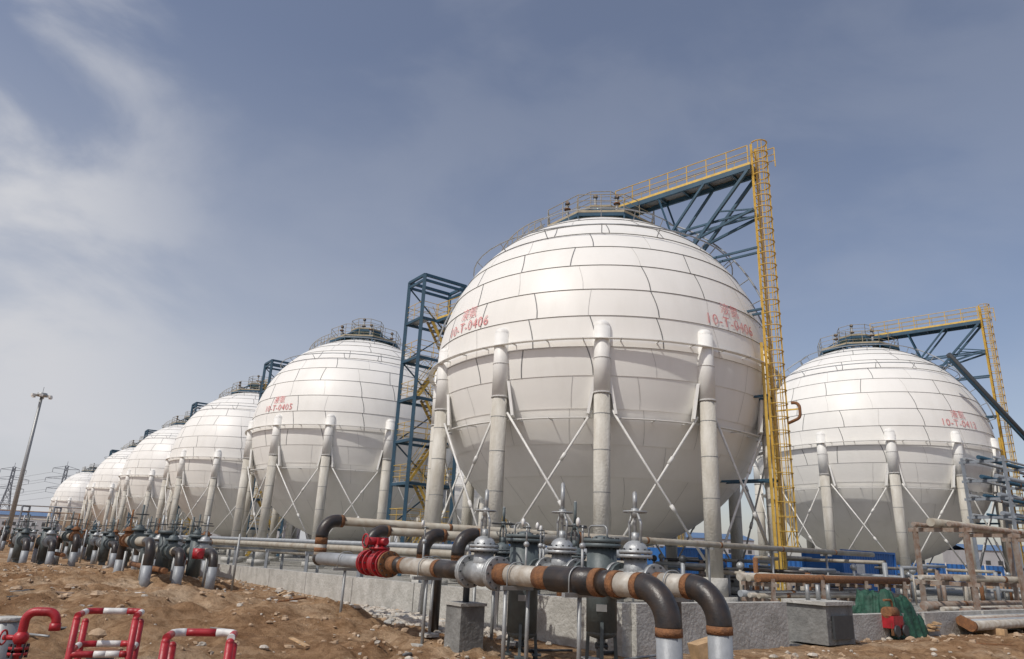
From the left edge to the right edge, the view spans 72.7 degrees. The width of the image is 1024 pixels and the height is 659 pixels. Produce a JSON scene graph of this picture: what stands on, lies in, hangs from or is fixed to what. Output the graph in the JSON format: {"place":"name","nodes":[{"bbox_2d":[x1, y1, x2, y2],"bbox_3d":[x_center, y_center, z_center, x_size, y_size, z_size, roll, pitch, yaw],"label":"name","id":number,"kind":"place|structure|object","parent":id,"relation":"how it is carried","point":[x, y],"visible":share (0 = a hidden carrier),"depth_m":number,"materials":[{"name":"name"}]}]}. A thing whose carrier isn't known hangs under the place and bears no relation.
{"place":"outdoors","nodes":[
{"label":"outdoors","id":0,"kind":"place"},
{"bbox_2d":[0,463,28,509],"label":"transmission tower","id":1,"kind":"structure","parent":0,"point":[10,488],"depth_m":416.98,"materials":[{"name":"grey metal"}]},
{"bbox_2d":[45,464,79,511],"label":"transmission tower","id":2,"kind":"structure","parent":0,"point":[66,470],"depth_m":397.49,"materials":[{"name":"grey metal"}]},
{"bbox_2d":[0,472,74,502],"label":"power lines","id":3,"kind":"object","parent":2,"relation":"attached to","point":[31,483],"visible":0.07,"depth_m":407.81,"materials":[{"name":"grey metal"}]},
{"bbox_2d":[0,535,1023,658],"bbox_3d":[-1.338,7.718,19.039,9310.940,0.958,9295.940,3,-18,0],"label":"ground","id":4,"kind":"structure","parent":0,"point":[189,611],"depth_m":14.49,"materials":[{"name":"brown soil"}]},
{"bbox_2d":[0,616,21,658],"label":"pipe stub","id":5,"kind":"object","parent":4,"relation":"on","point":[10,624],"visible":0.75,"depth_m":7.42,"materials":[{"name":"metal"}]},
{"bbox_2d":[0,517,38,551],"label":"valve station","id":6,"kind":"object","parent":4,"relation":"on","point":[33,535],"visible":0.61,"depth_m":61.93,"materials":[{"name":"silver metal"}]},
{"bbox_2d":[0,520,38,546],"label":"valve station","id":7,"kind":"object","parent":4,"relation":"on","point":[12,534],"visible":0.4,"depth_m":72.63,"materials":[{"name":"silver metal"}]},
{"bbox_2d":[5,389,52,544],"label":"mast light","id":8,"kind":"object","parent":4,"relation":"on","point":[41,395],"visible":0.98,"depth_m":84.66,"materials":[{"name":"white paint"}]},
{"bbox_2d":[0,607,61,658],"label":"fire hydrant standpipe","id":9,"kind":"object","parent":4,"relation":"on","point":[19,648],"visible":1,"depth_m":6.80,"materials":[{"name":"red metal"}]},
{"bbox_2d":[0,511,61,535],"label":"industrial shed","id":10,"kind":"structure","parent":4,"relation":"on","point":[38,515],"depth_m":309.57,"materials":[{"name":"metal"}]},
{"bbox_2d":[0,512,82,566],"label":"valve station","id":11,"kind":"object","parent":4,"relation":"on","point":[47,548],"visible":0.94,"depth_m":36.28,"materials":[{"name":"silver metal"}]},
{"bbox_2d":[51,519,90,556],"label":"valve station","id":12,"kind":"object","parent":4,"relation":"on","point":[83,530],"visible":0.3,"depth_m":55.02,"materials":[{"name":"silver metal"}]},
{"bbox_2d":[45,463,100,531],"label":"spherical storage tank","id":13,"kind":"object","parent":4,"relation":"on","point":[70,491],"visible":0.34,"depth_m":204.06,"materials":[{"name":"metal"}]},
{"bbox_2d":[59,518,120,561],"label":"valve station","id":14,"kind":"object","parent":4,"relation":"on","point":[92,538],"visible":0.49,"depth_m":46.89,"materials":[{"name":"silver metal"}]},
{"bbox_2d":[83,647,119,658],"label":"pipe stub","id":15,"kind":"object","parent":4,"relation":"on","point":[103,649],"visible":0.28,"depth_m":7.80,"materials":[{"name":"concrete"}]},
{"bbox_2d":[64,608,144,658],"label":"pipe barrier","id":16,"kind":"object","parent":4,"relation":"on","point":[76,651],"visible":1,"depth_m":6.74,"materials":[{"name":"red metal"}]},
{"bbox_2d":[93,444,127,529],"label":"steel stair tower","id":17,"kind":"structure","parent":4,"relation":"on","point":[110,454],"depth_m":153.86,"materials":[{"name":"metal"}]},
{"bbox_2d":[78,436,152,531],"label":"spherical storage tank","id":18,"kind":"object","parent":4,"relation":"on","point":[100,493],"visible":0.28,"depth_m":139.66,"materials":[{"name":"metal"}]},
{"bbox_2d":[79,516,160,567],"bbox_3d":[-22.192,12.184,39.695,3.020,3.100,6.635,16,-22,-36],"label":"valve station","id":19,"kind":"object","parent":4,"relation":"on","point":[105,543],"visible":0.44,"depth_m":38.87,"materials":[{"name":"silver metal"}]},
{"bbox_2d":[0,504,267,537],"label":"pipe rack","id":20,"kind":"object","parent":4,"relation":"on","point":[52,516],"visible":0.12,"depth_m":189.95,"materials":[{"name":"metal"}]},
{"bbox_2d":[125,421,173,528],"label":"steel stair tower","id":21,"kind":"structure","parent":4,"relation":"on","point":[147,432],"depth_m":124.42,"materials":[{"name":"blue metal"}]},
{"bbox_2d":[108,411,223,549],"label":"spherical storage tank","id":22,"kind":"object","parent":4,"relation":"on","point":[140,479],"visible":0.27,"depth_m":107.64,"materials":[{"name":"metal"}]},
{"bbox_2d":[131,515,212,576],"bbox_3d":[-16.385,10.319,33.060,3.020,3.100,6.635,14,-21,-32],"label":"valve station","id":23,"kind":"object","parent":4,"relation":"on","point":[138,555],"visible":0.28,"depth_m":32.33,"materials":[{"name":"silver metal"}]},
{"bbox_2d":[113,505,240,590],"bbox_3d":[-12.844,8.303,26.268,3.020,3.100,6.635,15,-22,-34],"label":"valve station","id":24,"kind":"object","parent":4,"relation":"on","point":[163,547],"visible":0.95,"depth_m":25.29,"materials":[{"name":"silver metal"}]},
{"bbox_2d":[158,628,237,658],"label":"pipe barrier","id":25,"kind":"object","parent":4,"relation":"on","point":[167,650],"visible":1,"depth_m":5.54,"materials":[{"name":"red metal"}]},
{"bbox_2d":[174,387,233,534],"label":"steel stair tower","id":26,"kind":"structure","parent":4,"relation":"on","point":[195,405],"depth_m":95.24,"materials":[{"name":"metal"}]},
{"bbox_2d":[153,375,311,557],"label":"spherical storage tank","id":27,"kind":"object","parent":4,"relation":"on","point":[203,466],"visible":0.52,"depth_m":80.42,"materials":[{"name":"metal"}]},
{"bbox_2d":[210,524,299,538],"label":"industrial shed","id":28,"kind":"structure","parent":4,"relation":"on","point":[283,534],"depth_m":305.68,"materials":[{"name":"metal"}]},
{"bbox_2d":[245,334,329,556],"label":"steel stair tower","id":29,"kind":"structure","parent":4,"relation":"on","point":[271,368],"depth_m":70.98,"materials":[{"name":"metal"}]},
{"bbox_2d":[220,318,456,567],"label":"spherical storage tank","id":30,"kind":"object","parent":4,"relation":"on","point":[319,434],"visible":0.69,"depth_m":55.98,"materials":[{"name":"metal"}]},
{"bbox_2d":[56,531,623,593],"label":"pipe rack","id":31,"kind":"object","parent":4,"relation":"on","point":[302,547],"visible":0.09,"depth_m":30.42,"materials":[{"name":"grey metal"}]},
{"bbox_2d":[332,551,357,612],"bbox_3d":[-3.825,5.886,15.744,0.600,1.651,0.300,15,-22,-34],"label":"pipe support","id":32,"kind":"object","parent":4,"relation":"on","point":[343,582],"visible":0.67,"depth_m":15.77,"materials":[{"name":"metal"}]},
{"bbox_2d":[390,536,405,542],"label":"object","id":33,"kind":"object","parent":4,"relation":"on","point":[392,538],"depth_m":127.87,"materials":[{"name":"metal"}]},
{"bbox_2d":[363,525,472,554],"bbox_3d":[-1.435,6.552,18.577,5.656,2.306,0.500,15,-22,-34],"label":"riser pipe","id":34,"kind":"object","parent":4,"relation":"on","point":[383,531],"visible":0.35,"depth_m":17.65,"materials":[{"name":"beige metal"}]},
{"bbox_2d":[411,556,441,646],"bbox_3d":[-1.612,5.072,12.893,0.600,1.651,0.300,15,-22,-34],"label":"pipe support","id":35,"kind":"object","parent":4,"relation":"on","point":[425,578],"visible":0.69,"depth_m":12.88,"materials":[{"name":"metal"}]},
{"bbox_2d":[419,556,440,637],"bbox_3d":[-1.673,5.588,14.515,0.600,1.651,0.300,15,-22,-34],"label":"pipe support","id":36,"kind":"object","parent":4,"relation":"on","point":[429,634],"visible":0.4,"depth_m":14.39,"materials":[{"name":"metal"}]},
{"bbox_2d":[343,601,551,644],"bbox_3d":[-2.796,7.233,17.413,2.148,0.407,10.032,15,-22,-35],"label":"rubble heap","id":37,"kind":"object","parent":4,"relation":"on","point":[392,616],"visible":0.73,"depth_m":17.11,"materials":[{"name":"white stone"}]},
{"bbox_2d":[397,467,518,542],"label":"spherical storage tank","id":38,"kind":"object","parent":4,"relation":"on","point":[479,501],"visible":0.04,"depth_m":99.64,"materials":[{"name":"metal"}]},
{"bbox_2d":[384,218,544,575],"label":"steel stair tower","id":39,"kind":"structure","parent":4,"relation":"on","point":[407,483],"depth_m":47.05,"materials":[{"name":"blue metal"}]},
{"bbox_2d":[444,587,486,652],"bbox_3d":[-0.842,5.063,12.545,0.560,1.380,0.560,15,-22,-34],"label":"concrete block","id":40,"kind":"object","parent":4,"relation":"on","point":[464,626],"visible":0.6,"depth_m":12.30,"materials":[{"name":"concrete"}]},
{"bbox_2d":[416,528,550,557],"bbox_3d":[-0.342,5.856,16.120,4.356,2.226,0.500,15,-22,-34],"label":"riser pipe","id":41,"kind":"object","parent":4,"relation":"on","point":[432,536],"visible":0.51,"depth_m":15.29,"materials":[{"name":"black metal"}]},
{"bbox_2d":[472,587,494,639],"bbox_3d":[-0.537,5.170,13.051,0.600,1.651,0.300,15,-22,-34],"label":"pipe support","id":42,"kind":"object","parent":4,"relation":"on","point":[492,610],"visible":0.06,"depth_m":13.06,"materials":[{"name":"metal"}]},
{"bbox_2d":[315,550,682,658],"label":"process pipe","id":43,"kind":"object","parent":4,"relation":"on","point":[655,594],"visible":0.85,"depth_m":9.75,"materials":[{"name":"brown metal"}]},
{"bbox_2d":[357,533,389,577],"bbox_3d":[-2.853,4.768,14.703,0.628,0.867,0.940,15,-22,-34],"label":"red actuated valve","id":44,"kind":"object","parent":43,"relation":"attached to","point":[367,561],"visible":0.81,"depth_m":14.63,"materials":[{"name":"paint"}]},
{"bbox_2d":[421,520,428,557],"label":"vent valve","id":45,"kind":"object","parent":43,"relation":"attached to","point":[424,540],"visible":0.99,"depth_m":13.37,"materials":[{"name":"silver metal"}]},
{"bbox_2d":[456,489,498,590],"bbox_3d":[-0.463,3.554,11.831,0.540,1.630,0.870,15,-22,-34],"label":"gate valve","id":46,"kind":"object","parent":43,"relation":"attached to","point":[470,571],"visible":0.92,"depth_m":11.71,"materials":[{"name":"silver metal"}]},
{"bbox_2d":[521,518,530,565],"bbox_3d":[0.196,3.413,10.930,0.214,0.865,0.132,-14,-24,42],"label":"vent valve","id":47,"kind":"object","parent":43,"relation":"attached to","point":[526,543],"visible":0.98,"depth_m":10.92,"materials":[{"name":"silver metal"}]},
{"bbox_2d":[576,517,586,566],"bbox_3d":[0.974,3.127,9.928,0.214,0.865,0.132,-14,-24,42],"label":"vent valve","id":48,"kind":"object","parent":43,"relation":"attached to","point":[582,545],"visible":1,"depth_m":9.90,"materials":[{"name":"silver metal"}]},
{"bbox_2d":[7,589,1011,658],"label":"construction debris","id":49,"kind":"object","parent":4,"relation":"on","point":[410,653],"visible":0.48,"depth_m":13.18,"materials":[{"name":"brown wood"}]},
{"bbox_2d":[0,562,1023,658],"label":"scattered stones","id":50,"kind":"object","parent":4,"relation":"on","point":[99,633],"visible":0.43,"depth_m":15.54,"materials":[{"name":"beige stone"}]},
{"bbox_2d":[506,637,517,648],"bbox_3d":[0.028,5.434,13.803,0.600,1.651,0.300,15,-22,-34],"label":"pipe support","id":51,"kind":"object","parent":4,"relation":"on","point":[512,642],"visible":0.08,"depth_m":13.53,"materials":[{"name":"metal"}]},
{"bbox_2d":[500,562,533,658],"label":"pipe support","id":52,"kind":"object","parent":4,"relation":"on","point":[506,588],"visible":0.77,"depth_m":10.72,"materials":[{"name":"metal"}]},
{"bbox_2d":[451,528,591,560],"bbox_3d":[0.320,5.497,14.920,3.895,2.236,0.500,15,-22,-34],"label":"riser pipe","id":53,"kind":"object","parent":4,"relation":"on","point":[463,539],"visible":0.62,"depth_m":14.21,"materials":[{"name":"black metal"}]},
{"bbox_2d":[505,522,543,658],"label":"basket strainer","id":54,"kind":"object","parent":4,"relation":"on","point":[516,614],"visible":0.62,"depth_m":12.01,"materials":[{"name":"teal paint"}]},
{"bbox_2d":[428,559,682,648],"bbox_3d":[0.354,5.374,13.360,0.248,1.624,7.334,15,-22,-34],"label":"process pipe","id":55,"kind":"object","parent":4,"relation":"on","point":[436,606],"visible":0.02,"depth_m":15.92,"materials":[{"name":"black metal"}]},
{"bbox_2d":[491,507,514,556],"bbox_3d":[-0.195,4.460,14.493,0.510,1.493,0.788,15,-22,-34],"label":"gate valve","id":56,"kind":"object","parent":55,"relation":"attached to","point":[503,545],"visible":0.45,"depth_m":14.43,"materials":[{"name":"silver metal"}]},
{"bbox_2d":[539,525,546,556],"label":"vent valve","id":57,"kind":"object","parent":55,"relation":"attached to","point":[544,545],"visible":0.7,"depth_m":13.44,"materials":[{"name":"silver metal"}]},
{"bbox_2d":[564,501,586,559],"bbox_3d":[1.153,3.934,12.768,0.459,1.530,0.747,15,-22,-34],"label":"gate valve","id":58,"kind":"object","parent":55,"relation":"attached to","point":[574,542],"visible":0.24,"depth_m":12.77,"materials":[{"name":"grey metal"}]},
{"bbox_2d":[400,556,733,658],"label":"process pipe","id":59,"kind":"object","parent":4,"relation":"on","point":[706,595],"visible":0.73,"depth_m":8.99,"materials":[{"name":"black metal"}]},
{"bbox_2d":[536,522,544,558],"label":"vent valve","id":60,"kind":"object","parent":59,"relation":"attached to","point":[540,545],"visible":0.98,"depth_m":12.12,"materials":[{"name":"silver metal"}]},
{"bbox_2d":[535,482,580,590],"bbox_3d":[0.843,3.482,11.723,0.540,1.770,0.870,15,-22,-34],"label":"gate valve","id":61,"kind":"object","parent":59,"relation":"attached to","point":[562,546],"visible":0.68,"depth_m":11.59,"materials":[{"name":"silver metal"}]},
{"bbox_2d":[606,492,665,599],"bbox_3d":[1.843,3.227,10.392,0.540,1.570,0.870,15,-22,-34],"label":"gate valve","id":62,"kind":"object","parent":59,"relation":"attached to","point":[633,562],"visible":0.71,"depth_m":10.24,"materials":[{"name":"silver metal"}]},
{"bbox_2d":[130,551,1023,656],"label":"concrete bund wall","id":63,"kind":"structure","parent":4,"relation":"on","point":[760,625],"depth_m":15.77,"materials":[{"name":"grey concrete"}]},
{"bbox_2d":[562,566,596,658],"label":"pipe support","id":64,"kind":"object","parent":4,"relation":"on","point":[579,607],"visible":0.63,"depth_m":9.64,"materials":[{"name":"metal"}]},
{"bbox_2d":[576,639,599,658],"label":"pipe support","id":65,"kind":"object","parent":4,"relation":"on","point":[597,655],"visible":0.02,"depth_m":12.00,"materials":[{"name":"metal"}]},
{"bbox_2d":[556,531,628,595],"bbox_3d":[2.071,6.197,17.446,2.370,2.128,0.339,14,-21,-33],"label":"riser pipe","id":66,"kind":"object","parent":4,"relation":"on","point":[624,540],"visible":0.06,"depth_m":17.67,"materials":[{"name":"grey metal"}]},
{"bbox_2d":[312,515,874,613],"bbox_3d":[5.973,8.696,24.623,27.167,2.516,0.500,15,-22,-34],"label":"pipework","id":67,"kind":"object","parent":4,"relation":"on","point":[326,525],"visible":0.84,"depth_m":20.74,"materials":[{"name":"grey metal"}]},
{"bbox_2d":[574,525,627,658],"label":"basket strainer","id":68,"kind":"object","parent":4,"relation":"on","point":[601,619],"visible":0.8,"depth_m":10.54,"materials":[{"name":"teal paint"}]},
{"bbox_2d":[410,191,792,601],"bbox_3d":[4.890,2.621,38.701,19.700,22.350,19.657,0,-18,7],"label":"spherical storage tank","id":69,"kind":"object","parent":4,"relation":"on","point":[603,363],"visible":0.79,"depth_m":31.18,"materials":[{"name":"metal"}]},
{"bbox_2d":[615,139,801,601],"bbox_3d":[9.462,1.637,34.834,9.415,22.252,1.150,-13,-23,39],"label":"caged ladder with bridge","id":70,"kind":"object","parent":69,"relation":"attached to","point":[735,177],"visible":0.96,"depth_m":34.54,"materials":[{"name":"yellow metal"}]},
{"bbox_2d":[618,532,685,560],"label":"spherical storage tank","id":71,"kind":"object","parent":4,"relation":"on","point":[665,545],"depth_m":80.35,"materials":[{"name":"metal"}]},
{"bbox_2d":[641,546,705,573],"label":"shipping container","id":72,"kind":"object","parent":4,"relation":"on","point":[690,552],"visible":0.15,"depth_m":55.97,"materials":[{"name":"blue metal"}]},
{"bbox_2d":[662,570,688,601],"bbox_3d":[2.214,4.157,9.506,0.600,1.651,0.300,15,-22,-34],"label":"pipe support","id":73,"kind":"object","parent":4,"relation":"on","point":[677,599],"visible":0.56,"depth_m":9.68,"materials":[{"name":"metal"}]},
{"bbox_2d":[687,637,707,658],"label":"wooden block","id":74,"kind":"object","parent":4,"relation":"on","point":[698,648],"depth_m":11.81,"materials":[{"name":"brown wood"}]},
{"bbox_2d":[653,532,754,554],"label":"industrial shed","id":75,"kind":"structure","parent":4,"relation":"on","point":[697,536],"depth_m":278.57,"materials":[{"name":"metal"}]},
{"bbox_2d":[451,542,1005,581],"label":"blue site fence","id":76,"kind":"object","parent":4,"relation":"on","point":[942,571],"visible":0.04,"depth_m":96.10,"materials":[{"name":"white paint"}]},
{"bbox_2d":[782,584,855,645],"bbox_3d":[7.356,6.766,16.598,1.300,1.275,1.130,15,-22,-34],"label":"concrete sump box","id":77,"kind":"object","parent":4,"relation":"on","point":[827,621],"visible":0.99,"depth_m":16.19,"materials":[{"name":"concrete"}]},
{"bbox_2d":[621,553,1023,604],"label":"yard pipework","id":78,"kind":"object","parent":4,"relation":"on","point":[729,572],"visible":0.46,"depth_m":32.81,"materials":[{"name":"metal"}]},
{"bbox_2d":[736,572,911,601],"bbox_3d":[11.926,9.893,25.826,10.200,1.464,1.400,15,-22,-34],"label":"pipe rack","id":79,"kind":"object","parent":4,"relation":"on","point":[747,594],"visible":0.82,"depth_m":24.64,"materials":[{"name":"metal"}]},
{"bbox_2d":[801,549,897,592],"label":"shipping container","id":80,"kind":"object","parent":4,"relation":"on","point":[888,558],"visible":0.26,"depth_m":40.77,"materials":[{"name":"blue metal"}]},
{"bbox_2d":[753,324,1021,598],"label":"spherical storage tank","id":81,"kind":"object","parent":4,"relation":"on","point":[885,437],"visible":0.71,"depth_m":52.14,"materials":[{"name":"metal"}]},
{"bbox_2d":[870,303,1023,563],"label":"caged ladder with bridge","id":82,"kind":"object","parent":81,"relation":"attached to","point":[973,324],"visible":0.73,"depth_m":56.05,"materials":[{"name":"yellow metal"}]},
{"bbox_2d":[852,589,929,638],"bbox_3d":[10.362,7.807,19.263,2.000,1.215,1.398,15,-21,-33],"label":"green tarpaulin","id":83,"kind":"object","parent":4,"relation":"on","point":[869,601],"visible":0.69,"depth_m":18.98,"materials":[{"name":"green fabric"}]},
{"bbox_2d":[881,599,908,636],"bbox_3d":[9.989,7.532,18.203,0.810,0.895,0.425,15,-22,-34],"label":"portable generator","id":84,"kind":"object","parent":4,"relation":"on","point":[893,620],"visible":1,"depth_m":18.05,"materials":[{"name":"red paint"}]},
{"bbox_2d":[927,621,941,631],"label":"timber offcuts","id":85,"kind":"object","parent":4,"relation":"on","point":[932,628],"visible":0.36,"depth_m":19.42,"materials":[{"name":"brown wood"}]},
{"bbox_2d":[908,518,1023,611],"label":"pipe rack","id":86,"kind":"object","parent":4,"relation":"on","point":[972,580],"visible":0.91,"depth_m":23.75,"materials":[{"name":"metal"}]},
{"bbox_2d":[942,544,1023,565],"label":"industrial shed","id":87,"kind":"structure","parent":4,"relation":"on","point":[990,558],"depth_m":248.46,"materials":[{"name":"metal"}]},
{"bbox_2d":[946,353,1023,440],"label":"inclined pipe","id":88,"kind":"object","parent":4,"relation":"on","point":[986,395],"visible":1,"depth_m":52.37,"materials":[{"name":"metal"}]},
{"bbox_2d":[956,613,1023,635],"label":"stacked pipes","id":89,"kind":"object","parent":4,"relation":"on","point":[996,624],"visible":0.94,"depth_m":20.38,"materials":[{"name":"metal"}]},
{"bbox_2d":[959,455,1023,599],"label":"pipe rack","id":90,"kind":"object","parent":4,"relation":"on","point":[1010,500],"visible":0.93,"depth_m":47.35,"materials":[{"name":"grey metal"}]},
{"bbox_2d":[0,0,1023,563],"label":"sky","id":91,"kind":"structure","parent":0,"point":[194,194],"materials":[{"name":"blue"}]}
]}

